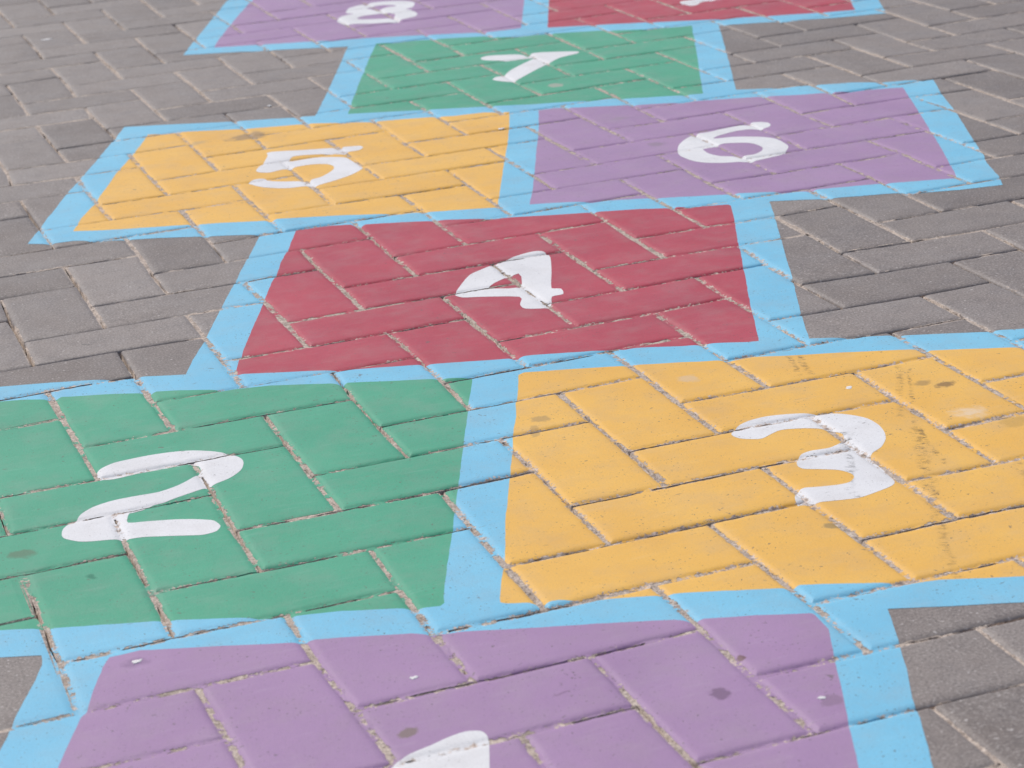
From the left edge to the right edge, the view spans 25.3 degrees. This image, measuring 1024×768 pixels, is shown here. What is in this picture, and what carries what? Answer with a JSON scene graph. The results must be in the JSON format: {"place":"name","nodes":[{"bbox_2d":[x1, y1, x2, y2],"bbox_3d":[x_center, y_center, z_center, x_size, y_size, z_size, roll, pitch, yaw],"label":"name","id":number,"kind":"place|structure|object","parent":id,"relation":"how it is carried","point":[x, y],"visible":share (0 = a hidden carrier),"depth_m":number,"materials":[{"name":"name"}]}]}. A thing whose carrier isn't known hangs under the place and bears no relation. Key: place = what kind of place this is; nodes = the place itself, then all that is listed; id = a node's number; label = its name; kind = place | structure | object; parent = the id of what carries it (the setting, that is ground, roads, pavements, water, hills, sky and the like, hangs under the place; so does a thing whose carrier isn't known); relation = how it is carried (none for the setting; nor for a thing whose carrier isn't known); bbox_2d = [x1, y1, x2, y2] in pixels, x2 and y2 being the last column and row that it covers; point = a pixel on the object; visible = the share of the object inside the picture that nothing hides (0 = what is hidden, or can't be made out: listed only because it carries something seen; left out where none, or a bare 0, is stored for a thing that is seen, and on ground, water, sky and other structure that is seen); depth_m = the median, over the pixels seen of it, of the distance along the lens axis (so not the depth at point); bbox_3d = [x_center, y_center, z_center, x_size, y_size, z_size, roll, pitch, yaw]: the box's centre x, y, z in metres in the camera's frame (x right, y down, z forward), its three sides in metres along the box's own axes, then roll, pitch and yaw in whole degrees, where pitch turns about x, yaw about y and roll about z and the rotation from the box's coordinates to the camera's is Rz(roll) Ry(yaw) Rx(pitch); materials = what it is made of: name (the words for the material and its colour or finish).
{"place":"outdoors","nodes":[
{"label":"outdoors","id":0,"kind":"place"},
{"bbox_2d":[0,0,1023,767],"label":"pavement","id":1,"kind":"structure","parent":0,"point":[964,672],"depth_m":3.06,"materials":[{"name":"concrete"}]},
{"bbox_2d":[0,378,471,629],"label":"hopscotch square","id":2,"kind":"structure","parent":1,"relation":"on","point":[265,487],"depth_m":2.22,"materials":[{"name":"green paint"}]},
{"bbox_2d":[74,112,508,230],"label":"hopscotch square","id":3,"kind":"structure","parent":1,"relation":"on","point":[382,151],"depth_m":3.43,"materials":[{"name":"yellow paint"}]},
{"bbox_2d":[214,0,523,47],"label":"hopscotch square","id":4,"kind":"structure","parent":1,"relation":"on","point":[415,17],"depth_m":4.60,"materials":[{"name":"purple paint"}]},
{"bbox_2d":[58,613,858,767],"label":"hopscotch square","id":5,"kind":"structure","parent":1,"relation":"on","point":[697,696],"depth_m":1.79,"materials":[{"name":"purple paint"}]},
{"bbox_2d":[132,659,141,663],"bbox_3d":[-0.312,0.231,1.895,0.010,0.001,0.007,-10,21,-17],"label":"white chip","id":6,"kind":"object","parent":5,"relation":"on","point":[136,661],"visible":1,"depth_m":1.89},
{"bbox_2d":[236,205,758,374],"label":"hopscotch square","id":7,"kind":"structure","parent":1,"relation":"on","point":[360,271],"depth_m":2.80,"materials":[{"name":"red paint"}]},
{"bbox_2d":[0,0,1023,767],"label":"painted border","id":8,"kind":"object","parent":1,"relation":"on","point":[874,686],"visible":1,"depth_m":2.52,"materials":[{"name":"blue paint"}]},
{"bbox_2d":[348,26,702,113],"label":"hopscotch square","id":9,"kind":"structure","parent":1,"relation":"on","point":[587,71],"depth_m":4.03,"materials":[{"name":"green paint"}]},
{"bbox_2d":[548,0,854,27],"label":"hopscotch square","id":10,"kind":"structure","parent":1,"relation":"on","point":[585,12],"depth_m":4.46,"materials":[{"name":"red paint"}]},
{"bbox_2d":[530,88,955,203],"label":"hopscotch square","id":11,"kind":"structure","parent":1,"relation":"on","point":[636,158],"depth_m":3.40,"materials":[{"name":"purple paint"}]},
{"bbox_2d":[500,347,1023,605],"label":"hopscotch square","id":12,"kind":"structure","parent":1,"relation":"on","point":[794,544],"depth_m":2.19,"materials":[{"name":"yellow paint"}]},
{"bbox_2d":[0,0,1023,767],"bbox_3d":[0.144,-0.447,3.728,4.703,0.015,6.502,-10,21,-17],"label":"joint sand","id":13,"kind":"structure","parent":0,"point":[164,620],"depth_m":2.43,"materials":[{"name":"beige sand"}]}
]}

